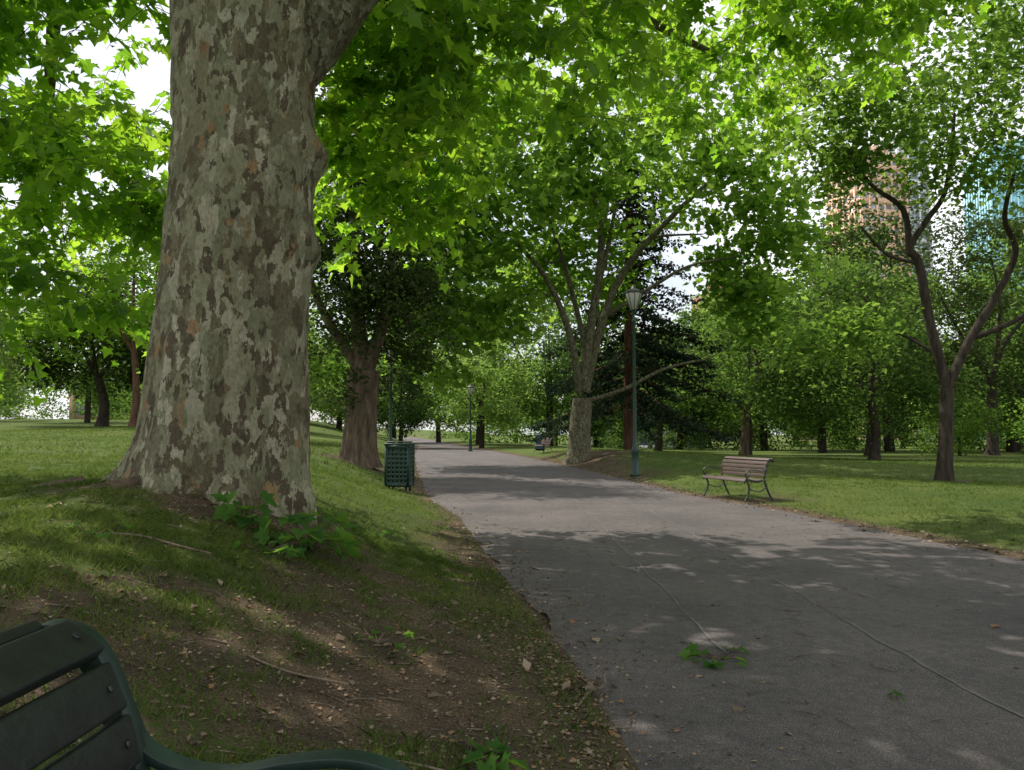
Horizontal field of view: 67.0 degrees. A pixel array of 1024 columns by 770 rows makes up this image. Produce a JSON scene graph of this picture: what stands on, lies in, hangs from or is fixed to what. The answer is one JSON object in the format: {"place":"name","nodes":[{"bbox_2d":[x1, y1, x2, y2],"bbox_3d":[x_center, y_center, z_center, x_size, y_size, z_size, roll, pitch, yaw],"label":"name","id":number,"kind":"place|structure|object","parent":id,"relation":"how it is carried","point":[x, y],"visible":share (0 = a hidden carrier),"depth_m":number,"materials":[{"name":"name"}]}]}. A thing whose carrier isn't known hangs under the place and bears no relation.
{"place":"outdoors","nodes":[
{"label":"outdoors","id":0,"kind":"place"},
{"bbox_2d":[69,394,129,418],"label":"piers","id":1,"kind":"structure","parent":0,"point":[71,403],"depth_m":127.32,"materials":[{"name":"beige brick"}]},
{"bbox_2d":[75,399,123,414],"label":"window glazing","id":2,"kind":"structure","parent":1,"relation":"attached to","point":[76,413],"depth_m":127.83,"materials":[{"name":"grey glass"}]},
{"bbox_2d":[0,419,1023,769],"bbox_3d":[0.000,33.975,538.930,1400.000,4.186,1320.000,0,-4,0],"label":"lawn ground","id":3,"kind":"structure","parent":0,"point":[300,697],"depth_m":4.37,"materials":[{"name":"green plant"}]},
{"bbox_2d":[0,255,153,425],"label":"oak tree","id":4,"kind":"object","parent":3,"relation":"on","point":[103,416],"visible":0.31,"depth_m":49.29,"materials":[{"name":"green plant"}]},
{"bbox_2d":[0,176,161,426],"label":"plane tree","id":5,"kind":"object","parent":3,"relation":"on","point":[141,262],"visible":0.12,"depth_m":45.72,"materials":[{"name":"green plant"}]},
{"bbox_2d":[65,518,132,539],"bbox_3d":[-2.526,0.856,4.597,0.402,0.107,0.400,0,-4,0],"label":"weed clump","id":6,"kind":"object","parent":3,"relation":"on","point":[106,535],"visible":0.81,"depth_m":4.63,"materials":[{"name":"green plant"}]},
{"bbox_2d":[74,392,125,418],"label":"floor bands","id":7,"kind":"object","parent":3,"relation":"on","point":[81,416],"visible":0.05,"depth_m":127.52,"materials":[{"name":"red concrete"}]},
{"bbox_2d":[0,618,410,769],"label":"park bench","id":8,"kind":"object","parent":3,"relation":"on","point":[41,729],"visible":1,"depth_m":1.17,"materials":[{"name":"green paint"}]},
{"bbox_2d":[209,489,279,530],"bbox_3d":[-2.083,0.988,5.989,0.493,0.366,0.558,0,-4,0],"label":"plane sucker sprout","id":9,"kind":"object","parent":3,"relation":"on","point":[236,509],"visible":0.91,"depth_m":5.90,"materials":[{"name":"green plant"}]},
{"bbox_2d":[128,270,387,394],"bbox_3d":[-11.957,-2.389,38.580,12.362,10.263,11.509,0,-4,0],"label":"elm tree","id":10,"kind":"object","parent":3,"relation":"on","point":[319,366],"visible":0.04,"depth_m":37.49,"materials":[{"name":"green plant"}]},
{"bbox_2d":[228,530,315,558],"bbox_3d":[-1.724,1.137,5.457,0.650,0.185,0.649,0,-4,0],"label":"weed clump","id":11,"kind":"object","parent":3,"relation":"on","point":[291,550],"visible":0.77,"depth_m":5.40,"materials":[{"name":"green plant"}]},
{"bbox_2d":[251,507,363,560],"bbox_3d":[-1.567,1.122,5.907,0.928,0.398,0.887,0,-4,0],"label":"plane sucker sprout","id":12,"kind":"object","parent":3,"relation":"on","point":[346,540],"visible":0.81,"depth_m":5.73,"materials":[{"name":"green plant"}]},
{"bbox_2d":[362,529,393,537],"bbox_3d":[-1.447,1.548,7.929,0.429,0.148,0.369,-3,-5,41],"label":"weed clump","id":13,"kind":"object","parent":3,"relation":"on","point":[374,533],"visible":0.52,"depth_m":7.88,"materials":[{"name":"green plant"}]},
{"bbox_2d":[356,625,413,650],"bbox_3d":[-0.694,1.411,4.337,0.337,0.073,0.328,-1,-4,17],"label":"weed clump","id":14,"kind":"object","parent":3,"relation":"on","point":[408,633],"visible":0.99,"depth_m":4.34,"materials":[{"name":"green plant"}]},
{"bbox_2d":[385,350,395,442],"bbox_3d":[-4.700,0.728,30.014,0.573,4.760,0.573,-1,-4,22],"label":"street lamp","id":15,"kind":"object","parent":3,"relation":"on","point":[390,416],"visible":0.28,"depth_m":29.95,"materials":[{"name":"green metal"}]},
{"bbox_2d":[308,22,475,467],"bbox_3d":[-4.949,-4.517,24.514,7.784,14.178,7.659,0,-4,0],"label":"oak tree","id":16,"kind":"object","parent":3,"relation":"on","point":[360,396],"visible":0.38,"depth_m":23.52,"materials":[{"name":"green plant"}]},
{"bbox_2d":[384,441,414,491],"bbox_3d":[-2.600,1.884,17.917,0.600,1.162,0.600,0,-4,6],"label":"litter bin","id":17,"kind":"object","parent":3,"relation":"on","point":[399,466],"visible":0.99,"depth_m":17.66,"materials":[{"name":"green metal"}]},
{"bbox_2d":[466,384,474,450],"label":"street lamp","id":18,"kind":"object","parent":3,"relation":"on","point":[470,388],"visible":0.91,"depth_m":55.89,"materials":[{"name":"green metal"}]},
{"bbox_2d":[449,736,530,769],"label":"fallen leaf sprig","id":19,"kind":"object","parent":3,"relation":"on","point":[494,745],"visible":1,"depth_m":3.00,"materials":[{"name":"green plant"}]},
{"bbox_2d":[0,0,998,536],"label":"plane tree","id":20,"kind":"object","parent":3,"relation":"on","point":[254,150],"visible":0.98,"depth_m":9.08,"materials":[{"name":"green plant"}]},
{"bbox_2d":[0,485,1008,769],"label":"fallen twigs","id":21,"kind":"object","parent":3,"relation":"on","point":[170,543],"visible":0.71,"depth_m":4.36,"materials":[{"name":"brown wood"}]},
{"bbox_2d":[0,203,1023,452],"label":"distant trees","id":22,"kind":"object","parent":3,"relation":"on","point":[516,395],"visible":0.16,"depth_m":69.65,"materials":[{"name":"green plant"}]},
{"bbox_2d":[0,448,1023,769],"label":"leaf litter","id":23,"kind":"object","parent":3,"relation":"on","point":[526,664],"visible":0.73,"depth_m":4.09,"materials":[{"name":"brown plant"}]},
{"bbox_2d":[0,371,1023,450],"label":"distant shrubs","id":24,"kind":"object","parent":3,"relation":"on","point":[852,443],"visible":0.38,"depth_m":87.39,"materials":[{"name":"green plant"}]},
{"bbox_2d":[533,438,553,451],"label":"park bench","id":25,"kind":"object","parent":3,"relation":"on","point":[547,442],"visible":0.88,"depth_m":44.64,"materials":[{"name":"brown wood"}]},
{"bbox_2d":[551,674,600,692],"bbox_3d":[0.345,1.612,4.209,0.269,0.091,0.271,0,-4,0],"label":"fallen leaf sprig","id":26,"kind":"object","parent":3,"relation":"on","point":[566,683],"visible":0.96,"depth_m":4.17,"materials":[{"name":"beige plant"}]},
{"bbox_2d":[324,0,857,464],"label":"plane tree","id":27,"kind":"object","parent":3,"relation":"on","point":[549,183],"visible":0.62,"depth_m":32.56,"materials":[{"name":"green plant"}]},
{"bbox_2d":[624,284,642,476],"bbox_3d":[3.900,-0.163,24.659,0.573,6.160,0.573,1,-4,-22],"label":"street lamp","id":28,"kind":"object","parent":3,"relation":"on","point":[633,294],"visible":0.93,"depth_m":24.60,"materials":[{"name":"green metal"}]},
{"bbox_2d":[523,151,747,449],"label":"conifer tree","id":29,"kind":"object","parent":3,"relation":"on","point":[661,411],"visible":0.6,"depth_m":41.41,"materials":[{"name":"green plant"}]},
{"bbox_2d":[590,427,705,447],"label":"shrubs","id":30,"kind":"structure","parent":3,"relation":"on","point":[648,444],"depth_m":113.56,"materials":[{"name":"green plant"}]},
{"bbox_2d":[570,319,762,450],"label":"conifer tree","id":31,"kind":"object","parent":3,"relation":"on","point":[658,446],"visible":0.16,"depth_m":55.13,"materials":[{"name":"green plant"}]},
{"bbox_2d":[702,456,773,501],"bbox_3d":[4.774,1.973,16.427,0.720,0.876,1.688,1,-4,-16],"label":"park bench","id":32,"kind":"object","parent":3,"relation":"on","point":[744,462],"visible":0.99,"depth_m":16.32,"materials":[{"name":"brown wood"}]},
{"bbox_2d":[641,301,865,455],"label":"linden tree","id":33,"kind":"object","parent":3,"relation":"on","point":[755,393],"visible":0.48,"depth_m":45.95,"materials":[{"name":"green plant"}]},
{"bbox_2d":[682,247,826,454],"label":"elm tree","id":34,"kind":"object","parent":3,"relation":"on","point":[730,386],"visible":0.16,"depth_m":55.81,"materials":[{"name":"green plant"}]},
{"bbox_2d":[713,0,1023,480],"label":"elm tree","id":35,"kind":"object","parent":3,"relation":"on","point":[1002,24],"visible":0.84,"depth_m":21.61,"materials":[{"name":"green plant"}]},
{"bbox_2d":[826,145,915,438],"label":"apartment tower","id":36,"kind":"structure","parent":3,"relation":"on","point":[868,200],"depth_m":255.69,"materials":[{"name":"brown brick"}]},
{"bbox_2d":[750,244,1003,459],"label":"linden tree","id":37,"kind":"object","parent":3,"relation":"on","point":[917,390],"visible":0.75,"depth_m":43.60,"materials":[{"name":"green plant"}]},
{"bbox_2d":[742,171,1013,455],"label":"oak tree","id":38,"kind":"object","parent":3,"relation":"on","point":[875,235],"visible":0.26,"depth_m":51.18,"materials":[{"name":"green plant"}]},
{"bbox_2d":[873,125,936,438],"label":"office tower","id":39,"kind":"structure","parent":3,"relation":"on","point":[914,214],"depth_m":265.45,"materials":[{"name":"grey glass"}]},
{"bbox_2d":[840,194,1023,455],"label":"oak tree","id":40,"kind":"object","parent":3,"relation":"on","point":[992,443],"visible":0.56,"depth_m":54.69,"materials":[{"name":"green plant"}]},
{"bbox_2d":[905,392,1023,455],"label":"shrub","id":41,"kind":"object","parent":3,"relation":"on","point":[982,416],"visible":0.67,"depth_m":50.98,"materials":[{"name":"green plant"}]},
{"bbox_2d":[963,139,1023,438],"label":"glass tower","id":42,"kind":"structure","parent":3,"relation":"on","point":[1018,201],"depth_m":296.66,"materials":[{"name":"blue glass"}]},
{"bbox_2d":[989,398,1023,462],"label":"shrub","id":43,"kind":"object","parent":3,"relation":"on","point":[1019,431],"visible":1,"depth_m":37.39,"materials":[{"name":"green plant"}]},
{"bbox_2d":[0,0,1023,434],"label":"sky","id":44,"kind":"structure","parent":0,"point":[148,81],"materials":[{"name":"white"}]},
{"bbox_2d":[535,434,544,450],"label":"wheelie bin","id":45,"kind":"object","parent":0,"point":[538,443],"visible":0.46,"depth_m":51.73,"materials":[{"name":"blue plastic"}]},
{"bbox_2d":[397,437,1023,769],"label":"asphalt path","id":46,"kind":"structure","parent":0,"point":[983,657],"depth_m":5.86,"materials":[{"name":"grey asphalt"}]},
{"bbox_2d":[677,641,749,669],"bbox_3d":[1.256,1.678,4.786,0.468,0.101,0.484,0,-4,0],"label":"fallen leaf sprig","id":47,"kind":"object","parent":46,"relation":"on","point":[692,648],"visible":1,"depth_m":4.80,"materials":[{"name":"green plant"}]},
{"bbox_2d":[587,506,1023,717],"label":"path seam","id":48,"kind":"object","parent":46,"relation":"on","point":[915,659],"visible":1,"depth_m":5.45,"materials":[{"name":"asphalt"}]},
{"bbox_2d":[885,689,904,701],"bbox_3d":[2.027,1.634,4.052,0.090,0.047,0.148,0,-4,0],"label":"fallen leaf sprig","id":49,"kind":"object","parent":46,"relation":"on","point":[897,693],"visible":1,"depth_m":4.09,"materials":[{"name":"green plant"}]},
{"bbox_2d":[691,294,755,441],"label":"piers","id":50,"kind":"structure","parent":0,"point":[700,326],"depth_m":187.05,"materials":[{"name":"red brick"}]}
]}

